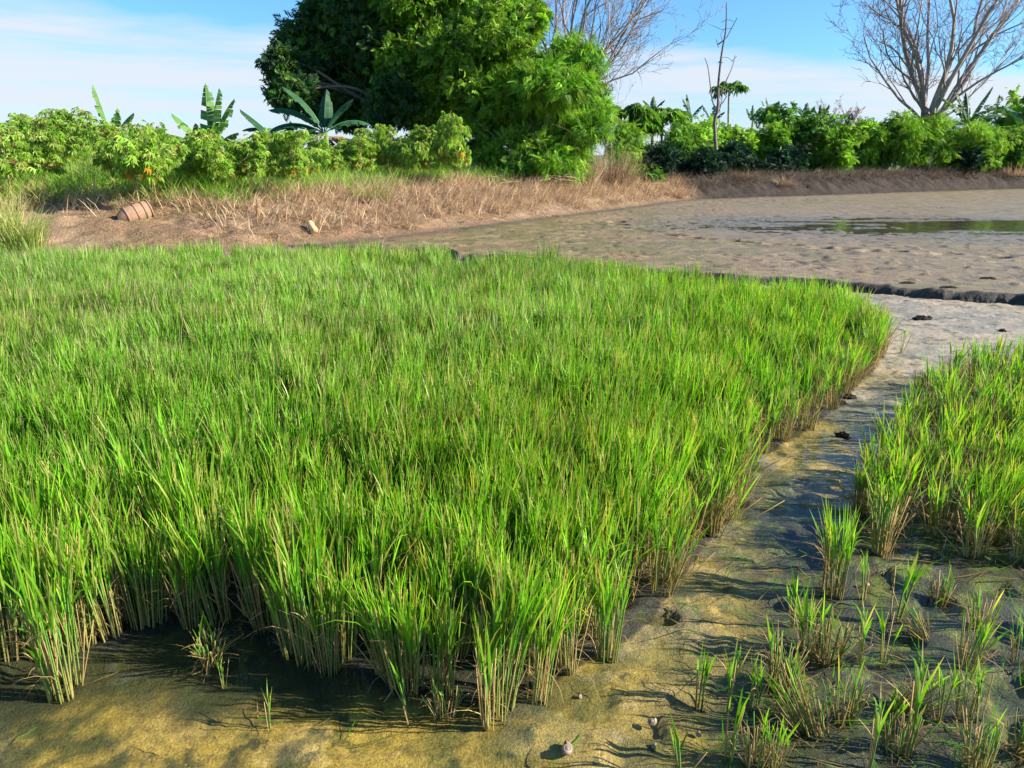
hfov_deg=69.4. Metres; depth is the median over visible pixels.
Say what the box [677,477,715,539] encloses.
rice tuft
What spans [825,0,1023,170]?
bare tree
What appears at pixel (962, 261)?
pond mud
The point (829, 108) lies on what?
bare tree
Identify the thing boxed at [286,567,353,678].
rice tuft
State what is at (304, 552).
rice tuft
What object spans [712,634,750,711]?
rice tuft
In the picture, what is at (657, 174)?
shrub
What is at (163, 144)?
cassava plant
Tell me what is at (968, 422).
rice tuft
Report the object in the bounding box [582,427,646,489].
rice tuft
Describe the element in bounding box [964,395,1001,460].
rice tuft
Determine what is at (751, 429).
rice tuft
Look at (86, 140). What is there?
cassava plant
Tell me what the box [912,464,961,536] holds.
rice tuft
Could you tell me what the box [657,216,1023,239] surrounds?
pond water
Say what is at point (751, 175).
dry grass tuft
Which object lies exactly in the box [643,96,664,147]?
banana plant
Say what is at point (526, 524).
rice tuft
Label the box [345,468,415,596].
rice tuft
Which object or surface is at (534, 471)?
rice tuft
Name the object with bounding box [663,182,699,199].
dry grass tuft
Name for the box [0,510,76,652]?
rice tuft
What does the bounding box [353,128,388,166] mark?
cassava plant
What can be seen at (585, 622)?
rice tuft
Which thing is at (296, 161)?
cassava plant
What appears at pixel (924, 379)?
rice tuft
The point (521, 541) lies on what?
rice tuft
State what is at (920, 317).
mud clod
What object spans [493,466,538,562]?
rice tuft
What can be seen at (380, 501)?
rice tuft
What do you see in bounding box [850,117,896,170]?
shrub
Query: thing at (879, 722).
rice tuft
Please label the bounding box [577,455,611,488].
rice tuft
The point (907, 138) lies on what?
shrub
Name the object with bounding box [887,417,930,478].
rice tuft
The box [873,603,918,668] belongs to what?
rice tuft
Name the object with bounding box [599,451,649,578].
rice tuft
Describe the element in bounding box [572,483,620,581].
rice tuft
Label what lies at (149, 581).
rice tuft
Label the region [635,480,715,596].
rice tuft
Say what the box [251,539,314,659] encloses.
rice tuft
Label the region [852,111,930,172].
shrub
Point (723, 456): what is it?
rice tuft
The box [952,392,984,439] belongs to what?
rice tuft
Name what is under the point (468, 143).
shrub
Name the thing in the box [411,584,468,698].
rice tuft
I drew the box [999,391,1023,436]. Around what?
rice tuft
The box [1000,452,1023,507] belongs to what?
rice tuft
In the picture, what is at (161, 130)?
cassava plant
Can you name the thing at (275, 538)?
rice tuft
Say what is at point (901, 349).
rice tuft
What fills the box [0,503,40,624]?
rice tuft
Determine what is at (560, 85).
feathery tree
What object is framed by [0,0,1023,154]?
sky
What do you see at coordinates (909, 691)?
rice tuft
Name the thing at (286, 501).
rice tuft
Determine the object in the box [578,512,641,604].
rice tuft
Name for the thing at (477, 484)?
rice tuft
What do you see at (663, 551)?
rice tuft
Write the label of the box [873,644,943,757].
rice tuft
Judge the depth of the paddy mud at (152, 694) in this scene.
2.56 m
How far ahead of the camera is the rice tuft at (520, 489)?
2.93 m
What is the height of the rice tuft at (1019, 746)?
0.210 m
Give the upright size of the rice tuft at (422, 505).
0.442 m
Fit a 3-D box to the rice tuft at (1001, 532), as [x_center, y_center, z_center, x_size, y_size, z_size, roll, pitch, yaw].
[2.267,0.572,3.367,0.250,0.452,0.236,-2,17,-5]
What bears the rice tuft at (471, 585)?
on the paddy mud at (152, 694)
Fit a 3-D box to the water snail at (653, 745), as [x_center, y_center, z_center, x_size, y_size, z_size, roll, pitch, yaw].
[0.426,1.087,2.222,0.016,0.017,0.024,4,18,12]
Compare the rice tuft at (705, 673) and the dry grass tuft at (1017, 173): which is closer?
the rice tuft at (705, 673)
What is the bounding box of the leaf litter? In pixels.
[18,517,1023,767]
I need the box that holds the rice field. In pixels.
[0,237,909,554]
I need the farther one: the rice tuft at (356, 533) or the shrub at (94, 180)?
the shrub at (94, 180)
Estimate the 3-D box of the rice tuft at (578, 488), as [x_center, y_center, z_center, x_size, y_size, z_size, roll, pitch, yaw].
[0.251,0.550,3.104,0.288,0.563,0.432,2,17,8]
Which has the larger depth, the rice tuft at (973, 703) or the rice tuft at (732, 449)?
the rice tuft at (732, 449)
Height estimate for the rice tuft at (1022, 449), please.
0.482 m
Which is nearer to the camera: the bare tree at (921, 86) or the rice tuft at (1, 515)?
the rice tuft at (1, 515)
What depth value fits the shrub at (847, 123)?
35.78 m
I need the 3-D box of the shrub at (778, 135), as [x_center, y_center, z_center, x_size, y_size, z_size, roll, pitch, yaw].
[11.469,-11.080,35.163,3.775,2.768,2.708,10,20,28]
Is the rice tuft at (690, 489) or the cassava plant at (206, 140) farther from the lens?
the cassava plant at (206, 140)
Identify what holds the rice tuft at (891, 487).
on the paddy water
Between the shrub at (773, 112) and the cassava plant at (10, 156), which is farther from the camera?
the shrub at (773, 112)
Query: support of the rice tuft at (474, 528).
on the paddy water
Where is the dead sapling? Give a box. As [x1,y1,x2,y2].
[705,2,736,149]
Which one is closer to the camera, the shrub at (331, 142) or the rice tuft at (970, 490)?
the rice tuft at (970, 490)
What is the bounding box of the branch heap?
[470,173,579,185]
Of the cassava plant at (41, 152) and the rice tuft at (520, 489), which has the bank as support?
the cassava plant at (41, 152)
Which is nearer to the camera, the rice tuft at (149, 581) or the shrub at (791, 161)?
the rice tuft at (149, 581)
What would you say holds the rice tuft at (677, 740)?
on the paddy water
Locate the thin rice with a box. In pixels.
[895,331,1023,437]
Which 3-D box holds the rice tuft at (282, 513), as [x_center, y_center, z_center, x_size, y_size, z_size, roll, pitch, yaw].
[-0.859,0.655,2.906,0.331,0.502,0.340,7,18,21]
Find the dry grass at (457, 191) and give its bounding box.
[0,169,695,243]
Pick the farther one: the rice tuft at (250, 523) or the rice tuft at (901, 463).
the rice tuft at (901, 463)
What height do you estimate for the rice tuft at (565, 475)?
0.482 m
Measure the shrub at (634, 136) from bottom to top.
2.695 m
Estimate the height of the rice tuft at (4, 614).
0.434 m
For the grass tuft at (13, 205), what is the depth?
12.96 m
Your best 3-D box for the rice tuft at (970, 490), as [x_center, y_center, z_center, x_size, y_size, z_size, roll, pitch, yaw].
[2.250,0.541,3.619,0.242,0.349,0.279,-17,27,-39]
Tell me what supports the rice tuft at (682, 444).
on the paddy mud at (152, 694)
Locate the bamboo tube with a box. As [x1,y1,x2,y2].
[306,220,317,233]
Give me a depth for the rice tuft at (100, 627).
2.68 m
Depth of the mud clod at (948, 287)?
9.24 m
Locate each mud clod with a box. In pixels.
[834,431,851,439]
[843,394,856,398]
[899,281,914,283]
[912,315,928,320]
[939,286,956,287]
[979,277,996,278]
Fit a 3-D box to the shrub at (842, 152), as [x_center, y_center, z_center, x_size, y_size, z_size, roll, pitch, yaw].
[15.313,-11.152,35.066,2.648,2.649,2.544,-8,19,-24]
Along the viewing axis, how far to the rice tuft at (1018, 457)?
3.84 m
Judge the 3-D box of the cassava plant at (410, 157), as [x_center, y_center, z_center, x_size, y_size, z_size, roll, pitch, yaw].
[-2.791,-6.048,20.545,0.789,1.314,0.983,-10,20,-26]
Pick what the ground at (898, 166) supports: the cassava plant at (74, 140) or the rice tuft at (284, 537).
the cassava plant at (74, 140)
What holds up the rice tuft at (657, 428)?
on the paddy mud at (152, 694)
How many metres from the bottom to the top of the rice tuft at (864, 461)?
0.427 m
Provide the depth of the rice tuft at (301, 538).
2.78 m
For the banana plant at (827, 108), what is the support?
on the ground at (898, 166)
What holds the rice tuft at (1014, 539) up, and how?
on the paddy water
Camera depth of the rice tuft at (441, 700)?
2.34 m
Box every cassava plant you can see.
[0,121,42,199]
[5,112,64,160]
[14,126,68,186]
[23,117,98,169]
[38,107,100,150]
[59,122,100,167]
[88,124,130,190]
[95,134,176,201]
[99,119,168,153]
[127,119,190,197]
[132,129,168,156]
[167,138,194,150]
[171,128,230,187]
[176,131,216,178]
[192,141,271,196]
[225,140,279,176]
[237,134,268,149]
[244,127,284,197]
[268,129,310,196]
[276,130,320,190]
[302,133,328,168]
[304,140,352,161]
[307,148,352,172]
[319,137,354,170]
[340,133,377,171]
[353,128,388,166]
[373,123,402,171]
[385,141,402,171]
[393,141,422,185]
[398,124,444,176]
[403,131,444,184]
[435,111,471,185]
[440,126,471,182]
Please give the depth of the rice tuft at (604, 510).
3.04 m
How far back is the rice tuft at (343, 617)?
2.57 m
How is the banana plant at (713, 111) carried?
on the ground at (898, 166)
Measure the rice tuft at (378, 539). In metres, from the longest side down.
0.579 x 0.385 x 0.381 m
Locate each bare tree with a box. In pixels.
[540,0,727,122]
[815,98,841,124]
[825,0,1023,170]
[836,94,866,122]
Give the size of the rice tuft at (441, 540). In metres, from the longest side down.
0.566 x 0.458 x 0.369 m
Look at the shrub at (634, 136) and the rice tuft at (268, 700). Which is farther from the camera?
the shrub at (634, 136)
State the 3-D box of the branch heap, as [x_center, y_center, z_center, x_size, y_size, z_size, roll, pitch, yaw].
[0.382,-6.536,23.509,3.631,0.528,1.711,0,17,0]
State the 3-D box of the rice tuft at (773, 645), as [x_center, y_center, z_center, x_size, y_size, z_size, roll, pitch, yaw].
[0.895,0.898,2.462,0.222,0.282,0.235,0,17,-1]
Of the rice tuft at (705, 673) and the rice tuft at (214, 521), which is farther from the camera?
the rice tuft at (214, 521)
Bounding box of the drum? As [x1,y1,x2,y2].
[116,199,154,220]
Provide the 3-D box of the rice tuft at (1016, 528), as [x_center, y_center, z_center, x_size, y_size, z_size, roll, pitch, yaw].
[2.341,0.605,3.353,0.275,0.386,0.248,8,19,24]
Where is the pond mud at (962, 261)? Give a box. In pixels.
[288,189,1023,304]
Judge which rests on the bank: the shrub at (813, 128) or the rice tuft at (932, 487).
the shrub at (813, 128)
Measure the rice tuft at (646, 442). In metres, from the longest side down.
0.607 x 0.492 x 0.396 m
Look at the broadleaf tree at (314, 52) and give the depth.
26.20 m
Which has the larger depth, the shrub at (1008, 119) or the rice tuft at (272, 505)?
the shrub at (1008, 119)
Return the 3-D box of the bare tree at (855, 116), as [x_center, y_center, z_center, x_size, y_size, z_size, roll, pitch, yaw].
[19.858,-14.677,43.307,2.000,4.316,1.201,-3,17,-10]
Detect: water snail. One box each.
[562,740,572,755]
[648,718,656,725]
[651,743,656,749]
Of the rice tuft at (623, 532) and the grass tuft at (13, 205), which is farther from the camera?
the grass tuft at (13, 205)
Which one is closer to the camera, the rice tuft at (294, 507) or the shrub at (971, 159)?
the rice tuft at (294, 507)
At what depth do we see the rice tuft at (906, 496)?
3.60 m
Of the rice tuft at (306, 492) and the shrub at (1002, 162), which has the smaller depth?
the rice tuft at (306, 492)
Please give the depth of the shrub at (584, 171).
24.88 m
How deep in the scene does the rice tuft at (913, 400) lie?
4.51 m
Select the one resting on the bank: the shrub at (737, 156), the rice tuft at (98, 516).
the shrub at (737, 156)
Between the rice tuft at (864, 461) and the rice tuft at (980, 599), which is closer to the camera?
the rice tuft at (980, 599)
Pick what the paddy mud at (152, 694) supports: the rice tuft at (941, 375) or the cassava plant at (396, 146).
the rice tuft at (941, 375)
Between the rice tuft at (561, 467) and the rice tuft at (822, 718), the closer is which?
the rice tuft at (822, 718)
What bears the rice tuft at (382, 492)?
on the paddy water
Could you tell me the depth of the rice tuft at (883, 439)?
3.90 m
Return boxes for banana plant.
[76,85,133,133]
[170,84,238,149]
[240,110,316,158]
[269,87,367,146]
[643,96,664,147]
[682,94,702,125]
[702,106,724,120]
[746,105,759,126]
[790,101,814,117]
[814,105,829,115]
[939,87,1008,142]
[1002,105,1023,128]
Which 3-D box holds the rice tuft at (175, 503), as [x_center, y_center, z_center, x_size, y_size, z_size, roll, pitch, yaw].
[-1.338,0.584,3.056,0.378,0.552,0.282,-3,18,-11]
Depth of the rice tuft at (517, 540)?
2.78 m
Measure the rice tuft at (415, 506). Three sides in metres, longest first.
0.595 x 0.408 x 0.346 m
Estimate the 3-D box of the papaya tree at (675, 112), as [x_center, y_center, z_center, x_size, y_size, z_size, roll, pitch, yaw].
[6.984,-11.242,34.228,2.800,3.036,2.933,0,17,0]
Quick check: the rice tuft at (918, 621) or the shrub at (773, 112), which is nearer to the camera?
the rice tuft at (918, 621)
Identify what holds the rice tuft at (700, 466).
on the paddy mud at (152, 694)
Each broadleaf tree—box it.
[254,0,428,139]
[362,0,555,136]
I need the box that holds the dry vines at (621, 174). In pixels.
[585,143,659,185]
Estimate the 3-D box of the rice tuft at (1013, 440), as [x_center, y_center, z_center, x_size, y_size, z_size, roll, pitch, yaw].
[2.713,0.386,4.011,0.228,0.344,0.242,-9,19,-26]
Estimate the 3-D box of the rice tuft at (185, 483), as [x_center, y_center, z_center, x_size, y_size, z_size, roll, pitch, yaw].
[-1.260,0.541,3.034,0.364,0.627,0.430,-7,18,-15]
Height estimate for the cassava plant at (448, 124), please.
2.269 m
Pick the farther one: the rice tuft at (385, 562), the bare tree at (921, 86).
the bare tree at (921, 86)
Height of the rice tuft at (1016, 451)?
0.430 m
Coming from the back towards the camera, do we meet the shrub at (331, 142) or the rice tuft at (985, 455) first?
the shrub at (331, 142)
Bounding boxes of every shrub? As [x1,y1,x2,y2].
[68,175,125,192]
[317,138,338,147]
[378,135,403,151]
[402,123,476,171]
[483,148,542,179]
[560,154,595,185]
[602,117,651,167]
[603,139,645,183]
[629,122,712,162]
[629,141,685,176]
[630,160,666,182]
[642,146,727,175]
[663,113,723,157]
[696,131,756,174]
[698,114,764,172]
[725,120,796,160]
[737,154,790,174]
[753,100,810,168]
[764,140,813,173]
[771,106,854,172]
[804,121,869,171]
[842,112,869,170]
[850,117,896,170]
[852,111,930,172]
[880,108,956,170]
[920,99,994,171]
[945,144,993,175]
[952,112,1022,172]
[977,83,1023,130]
[981,132,1018,170]
[1001,119,1023,171]
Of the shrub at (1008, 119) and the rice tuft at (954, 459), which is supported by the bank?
the shrub at (1008, 119)
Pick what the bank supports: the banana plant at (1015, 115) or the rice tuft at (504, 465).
the banana plant at (1015, 115)
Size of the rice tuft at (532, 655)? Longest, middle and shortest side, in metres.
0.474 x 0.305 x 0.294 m
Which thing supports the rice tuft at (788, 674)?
on the paddy water
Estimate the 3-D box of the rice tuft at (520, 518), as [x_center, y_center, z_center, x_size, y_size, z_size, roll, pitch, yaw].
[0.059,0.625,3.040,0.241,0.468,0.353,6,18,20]
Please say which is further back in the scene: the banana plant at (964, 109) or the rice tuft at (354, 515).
the banana plant at (964, 109)
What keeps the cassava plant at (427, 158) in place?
on the bank
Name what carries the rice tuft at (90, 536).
on the paddy water
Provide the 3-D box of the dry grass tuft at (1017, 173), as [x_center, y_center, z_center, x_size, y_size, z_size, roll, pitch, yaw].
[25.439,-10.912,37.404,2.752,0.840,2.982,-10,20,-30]
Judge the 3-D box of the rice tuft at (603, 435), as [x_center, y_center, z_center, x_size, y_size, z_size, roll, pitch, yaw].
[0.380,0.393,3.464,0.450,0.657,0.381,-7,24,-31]
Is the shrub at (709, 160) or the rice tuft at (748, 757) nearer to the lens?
the rice tuft at (748, 757)
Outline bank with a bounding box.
[0,170,1023,257]
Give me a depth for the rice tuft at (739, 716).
2.15 m
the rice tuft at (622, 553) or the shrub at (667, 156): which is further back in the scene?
the shrub at (667, 156)
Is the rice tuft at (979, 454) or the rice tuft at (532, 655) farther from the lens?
the rice tuft at (979, 454)
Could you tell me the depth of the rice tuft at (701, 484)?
3.62 m
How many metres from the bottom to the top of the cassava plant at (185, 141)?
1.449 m
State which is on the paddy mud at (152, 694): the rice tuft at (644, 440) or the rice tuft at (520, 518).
the rice tuft at (644, 440)
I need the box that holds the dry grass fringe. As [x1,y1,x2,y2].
[663,164,1022,188]
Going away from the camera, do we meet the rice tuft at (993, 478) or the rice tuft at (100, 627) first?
the rice tuft at (100, 627)
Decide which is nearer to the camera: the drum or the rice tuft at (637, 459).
the rice tuft at (637, 459)
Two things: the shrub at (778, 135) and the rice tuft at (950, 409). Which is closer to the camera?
the rice tuft at (950, 409)
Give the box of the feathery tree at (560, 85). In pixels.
[459,24,626,185]
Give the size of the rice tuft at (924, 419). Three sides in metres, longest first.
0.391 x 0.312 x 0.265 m
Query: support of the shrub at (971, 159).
on the bank
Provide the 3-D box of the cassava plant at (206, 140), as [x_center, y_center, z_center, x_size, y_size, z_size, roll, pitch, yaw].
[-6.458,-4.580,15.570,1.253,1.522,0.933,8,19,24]
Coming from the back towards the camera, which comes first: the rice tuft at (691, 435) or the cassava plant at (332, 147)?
the cassava plant at (332, 147)
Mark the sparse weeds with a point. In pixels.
(156, 216)
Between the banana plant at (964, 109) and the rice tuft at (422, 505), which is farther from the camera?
the banana plant at (964, 109)
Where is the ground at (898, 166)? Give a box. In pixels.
[56,155,950,176]
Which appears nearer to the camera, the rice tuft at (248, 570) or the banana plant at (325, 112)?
the rice tuft at (248, 570)
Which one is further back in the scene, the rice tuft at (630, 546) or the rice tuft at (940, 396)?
the rice tuft at (940, 396)
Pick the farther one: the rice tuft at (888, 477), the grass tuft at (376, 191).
the grass tuft at (376, 191)
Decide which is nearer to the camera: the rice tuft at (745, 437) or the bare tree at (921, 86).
the rice tuft at (745, 437)
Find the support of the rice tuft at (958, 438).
on the paddy water
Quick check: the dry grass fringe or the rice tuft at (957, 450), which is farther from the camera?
the dry grass fringe
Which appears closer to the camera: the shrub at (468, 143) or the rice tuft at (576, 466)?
the rice tuft at (576, 466)
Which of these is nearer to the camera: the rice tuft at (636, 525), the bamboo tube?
the rice tuft at (636, 525)
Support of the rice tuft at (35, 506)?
on the paddy water
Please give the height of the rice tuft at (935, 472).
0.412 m
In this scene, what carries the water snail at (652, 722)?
on the paddy water
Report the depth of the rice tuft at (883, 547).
3.28 m
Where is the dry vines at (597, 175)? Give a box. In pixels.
[579,155,609,186]
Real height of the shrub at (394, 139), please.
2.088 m
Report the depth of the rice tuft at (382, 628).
2.42 m
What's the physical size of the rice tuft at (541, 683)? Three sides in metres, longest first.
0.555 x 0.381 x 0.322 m
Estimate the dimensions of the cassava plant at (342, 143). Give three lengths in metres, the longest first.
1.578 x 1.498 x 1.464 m
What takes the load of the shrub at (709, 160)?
on the bank
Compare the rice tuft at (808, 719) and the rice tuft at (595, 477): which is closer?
the rice tuft at (808, 719)
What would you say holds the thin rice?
on the paddy mud at (152, 694)
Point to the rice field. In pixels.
(394, 361)
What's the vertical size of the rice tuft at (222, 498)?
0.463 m
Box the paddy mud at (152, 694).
[0,252,1023,767]
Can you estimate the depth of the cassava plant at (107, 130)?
15.26 m
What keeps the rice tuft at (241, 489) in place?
on the paddy mud at (152, 694)
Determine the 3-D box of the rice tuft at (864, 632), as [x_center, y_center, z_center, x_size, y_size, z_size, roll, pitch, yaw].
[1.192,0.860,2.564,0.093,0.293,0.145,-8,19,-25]
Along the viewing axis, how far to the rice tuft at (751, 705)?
2.36 m
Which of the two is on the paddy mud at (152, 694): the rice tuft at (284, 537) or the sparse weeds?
the rice tuft at (284, 537)
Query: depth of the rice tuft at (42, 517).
2.93 m
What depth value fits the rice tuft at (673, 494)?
3.25 m
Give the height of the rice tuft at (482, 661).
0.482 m
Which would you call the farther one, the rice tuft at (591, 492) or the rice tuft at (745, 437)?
the rice tuft at (745, 437)
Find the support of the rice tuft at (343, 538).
on the paddy mud at (152, 694)
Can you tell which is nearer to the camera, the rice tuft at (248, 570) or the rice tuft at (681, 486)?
the rice tuft at (248, 570)
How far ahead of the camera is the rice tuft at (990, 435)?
4.21 m
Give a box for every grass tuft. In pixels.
[0,190,34,230]
[0,200,61,251]
[344,176,400,202]
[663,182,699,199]
[729,169,764,180]
[771,175,800,184]
[997,166,1023,175]
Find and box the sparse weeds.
[9,199,291,248]
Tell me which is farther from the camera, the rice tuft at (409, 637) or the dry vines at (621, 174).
the dry vines at (621, 174)
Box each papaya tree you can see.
[610,102,670,137]
[640,107,691,144]
[709,80,749,126]
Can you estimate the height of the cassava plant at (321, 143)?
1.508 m
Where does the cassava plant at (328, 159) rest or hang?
on the bank
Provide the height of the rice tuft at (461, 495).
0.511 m
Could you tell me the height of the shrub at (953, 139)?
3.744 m
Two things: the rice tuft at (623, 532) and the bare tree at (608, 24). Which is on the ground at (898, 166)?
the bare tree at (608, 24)
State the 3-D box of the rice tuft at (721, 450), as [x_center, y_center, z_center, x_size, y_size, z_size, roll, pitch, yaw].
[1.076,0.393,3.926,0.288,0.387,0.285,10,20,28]
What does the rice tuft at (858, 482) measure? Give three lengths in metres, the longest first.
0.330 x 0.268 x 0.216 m
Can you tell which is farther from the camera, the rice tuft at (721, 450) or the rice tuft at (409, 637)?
the rice tuft at (721, 450)
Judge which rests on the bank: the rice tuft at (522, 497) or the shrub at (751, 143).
the shrub at (751, 143)
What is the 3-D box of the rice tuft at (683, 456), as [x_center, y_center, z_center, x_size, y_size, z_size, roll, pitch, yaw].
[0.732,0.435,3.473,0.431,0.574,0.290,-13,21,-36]
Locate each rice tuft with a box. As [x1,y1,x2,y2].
[0,459,73,547]
[0,494,29,549]
[0,501,104,663]
[0,502,43,665]
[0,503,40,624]
[0,507,98,644]
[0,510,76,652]
[0,515,36,590]
[0,538,93,704]
[0,547,21,644]
[6,507,127,636]
[8,495,54,530]
[8,511,63,599]
[12,626,58,702]
[17,491,62,544]
[29,492,127,606]
[36,464,109,560]
[36,525,113,653]
[56,470,122,579]
[57,519,133,642]
[58,509,133,622]
[62,482,117,584]
[71,476,145,607]
[86,458,144,564]
[93,514,166,630]
[103,516,181,628]
[113,521,173,609]
[117,501,164,592]
[123,469,203,588]
[125,457,187,581]
[129,484,243,609]
[138,460,222,566]
[151,445,232,583]
[152,534,215,630]
[155,454,273,588]
[158,497,237,627]
[170,611,241,682]
[178,467,240,557]
[197,457,266,582]
[200,478,281,617]
[201,468,251,556]
[212,484,307,644]
[215,655,228,689]
[233,489,316,633]
[234,439,305,520]
[244,503,294,598]
[247,496,334,647]
[248,506,339,672]
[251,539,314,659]
[252,501,337,617]
[253,475,298,551]
[259,492,305,591]
[264,687,272,730]
[266,463,315,520]
[268,464,376,633]
[268,478,310,513]
[270,470,336,573]
[272,530,352,650]
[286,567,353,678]
[297,532,384,662]
[304,463,358,571]
[304,475,375,586]
[312,446,365,557]
[314,560,431,694]
[330,507,381,592]
[337,489,376,562]
[338,562,417,680]
[342,485,416,587]
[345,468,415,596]
[347,493,418,641]
[357,502,419,622]
[370,480,434,617]
[373,463,434,579]
[375,563,434,701]
[382,465,443,603]
[383,487,484,622]
[388,655,408,726]
[398,515,508,662]
[398,522,474,658]
[407,485,438,574]
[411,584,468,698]
[413,476,483,538]
[413,477,468,609]
[421,662,468,722]
[430,464,517,562]
[434,490,518,621]
[435,516,512,655]
[442,550,565,714]
[443,589,530,731]
[444,534,499,636]
[453,445,525,526]
[455,494,526,599]
[462,437,524,527]
[469,496,519,561]
[478,467,524,528]
[479,510,521,587]
[480,529,554,661]
[480,538,549,675]
[480,539,525,634]
[482,443,528,526]
[482,502,545,593]
[490,520,559,573]
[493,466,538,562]
[494,451,561,579]
[500,471,543,518]
[504,554,601,706]
[505,482,541,556]
[506,475,560,614]
[507,426,569,485]
[517,446,558,511]
[517,482,599,583]
[519,440,568,495]
[523,476,583,540]
[523,505,575,621]
[528,480,580,592]
[533,548,582,659]
[540,453,592,510]
[540,457,595,523]
[542,501,633,632]
[545,479,589,560]
[546,565,598,675]
[547,526,604,632]
[548,446,572,488]
[550,450,604,570]
[561,448,594,481]
[562,431,626,533]
[564,540,628,639]
[570,484,633,582]
[570,547,646,663]
[572,466,617,543]
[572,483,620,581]
[576,407,637,504]
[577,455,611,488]
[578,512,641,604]
[581,478,635,568]
[582,417,643,491]
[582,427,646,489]
[584,438,633,532]
[588,445,643,548]
[595,492,666,608]
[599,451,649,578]
[602,476,675,583]
[604,486,660,567]
[605,426,672,526]
[605,481,653,550]
[615,410,685,480]
[616,428,693,533]
[617,413,665,532]
[623,423,663,462]
[630,499,669,579]
[633,449,695,533]
[633,451,681,560]
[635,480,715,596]
[642,483,695,573]
[643,416,703,498]
[646,475,696,555]
[648,508,705,583]
[652,468,702,545]
[661,425,680,469]
[665,412,704,488]
[665,462,707,534]
[665,713,706,767]
[669,471,724,549]
[671,411,709,482]
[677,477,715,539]
[680,410,727,494]
[687,441,731,511]
[690,462,717,520]
[691,444,784,537]
[692,428,764,536]
[695,651,715,710]
[698,422,768,508]
[701,427,738,481]
[701,433,745,485]
[706,398,772,471]
[709,397,763,491]
[710,460,761,522]
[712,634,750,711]
[715,414,788,491]
[724,685,749,763]
[724,707,784,767]
[749,653,773,709]
[750,613,808,690]
[750,657,772,712]
[752,706,800,767]
[753,634,817,695]
[754,658,828,737]
[778,579,840,659]
[783,685,844,742]
[784,566,822,626]
[790,590,877,667]
[806,496,872,599]
[806,507,865,569]
[816,656,877,736]
[833,459,886,517]
[834,440,906,512]
[836,595,875,667]
[840,418,902,483]
[845,691,896,767]
[847,466,918,558]
[849,469,915,541]
[850,434,897,505]
[852,552,869,600]
[857,399,914,459]
[862,699,943,766]
[863,460,919,525]
[866,462,936,537]
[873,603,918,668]
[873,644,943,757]
[874,434,945,506]
[874,441,896,470]
[875,683,910,741]
[879,463,926,524]
[884,440,929,512]
[887,383,935,433]
[887,385,928,452]
[887,402,933,459]
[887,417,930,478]
[889,551,946,621]
[891,555,915,610]
[892,664,963,725]
[893,418,929,469]
[893,430,923,487]
[896,598,930,641]
[899,328,912,352]
[910,429,952,502]
[911,425,946,466]
[911,439,948,491]
[912,370,928,388]
[912,389,939,432]
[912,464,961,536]
[916,448,970,511]
[916,561,962,611]
[917,421,959,482]
[920,471,955,520]
[926,380,974,435]
[926,663,964,725]
[927,452,996,531]
[929,401,976,458]
[932,364,949,393]
[933,421,985,483]
[933,648,1003,721]
[934,412,971,473]
[934,442,985,503]
[935,477,1000,559]
[936,470,1012,549]
[945,705,1015,767]
[946,395,973,442]
[947,419,982,469]
[948,465,1002,521]
[949,592,1010,676]
[950,403,982,447]
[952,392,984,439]
[957,454,1006,507]
[959,587,1011,633]
[960,433,996,483]
[962,498,1008,556]
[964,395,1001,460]
[965,419,999,466]
[966,466,1011,538]
[968,655,993,723]
[970,437,993,474]
[976,421,1023,493]
[981,460,1023,547]
[982,406,1023,464]
[985,437,1022,486]
[986,343,1005,366]
[986,404,1009,440]
[987,452,1022,503]
[989,707,1023,757]
[990,406,1023,450]
[992,426,1023,486]
[994,495,1023,562]
[995,611,1023,667]
[996,425,1022,468]
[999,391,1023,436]
[999,459,1023,522]
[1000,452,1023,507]
[1004,498,1023,548]
[1007,429,1023,493]
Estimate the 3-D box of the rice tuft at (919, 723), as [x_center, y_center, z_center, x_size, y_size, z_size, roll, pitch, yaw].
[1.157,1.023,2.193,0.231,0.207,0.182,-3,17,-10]
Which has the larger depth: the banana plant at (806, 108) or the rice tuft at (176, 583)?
the banana plant at (806, 108)
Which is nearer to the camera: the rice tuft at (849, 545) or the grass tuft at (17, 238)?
the rice tuft at (849, 545)
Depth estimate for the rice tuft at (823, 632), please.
2.60 m
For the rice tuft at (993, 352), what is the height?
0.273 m
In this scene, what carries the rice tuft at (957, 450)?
on the paddy water
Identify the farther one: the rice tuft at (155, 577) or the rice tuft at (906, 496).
the rice tuft at (906, 496)
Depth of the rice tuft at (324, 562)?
2.60 m
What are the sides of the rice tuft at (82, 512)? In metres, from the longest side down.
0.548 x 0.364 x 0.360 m
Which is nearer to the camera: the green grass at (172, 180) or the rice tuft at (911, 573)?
the rice tuft at (911, 573)
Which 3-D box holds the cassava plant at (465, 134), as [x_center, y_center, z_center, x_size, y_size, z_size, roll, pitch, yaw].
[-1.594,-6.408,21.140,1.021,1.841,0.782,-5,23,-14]
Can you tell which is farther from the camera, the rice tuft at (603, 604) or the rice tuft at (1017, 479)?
the rice tuft at (1017, 479)
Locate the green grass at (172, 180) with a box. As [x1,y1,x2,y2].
[0,145,528,208]
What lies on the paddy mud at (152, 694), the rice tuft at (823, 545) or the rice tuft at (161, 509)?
the rice tuft at (161, 509)
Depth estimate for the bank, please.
15.62 m
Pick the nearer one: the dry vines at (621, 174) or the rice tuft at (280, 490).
the rice tuft at (280, 490)
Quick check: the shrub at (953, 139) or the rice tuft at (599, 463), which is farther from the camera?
the shrub at (953, 139)
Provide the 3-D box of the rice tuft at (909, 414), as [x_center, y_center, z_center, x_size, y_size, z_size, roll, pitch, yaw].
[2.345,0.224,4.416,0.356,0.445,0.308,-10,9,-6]
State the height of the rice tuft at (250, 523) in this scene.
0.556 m

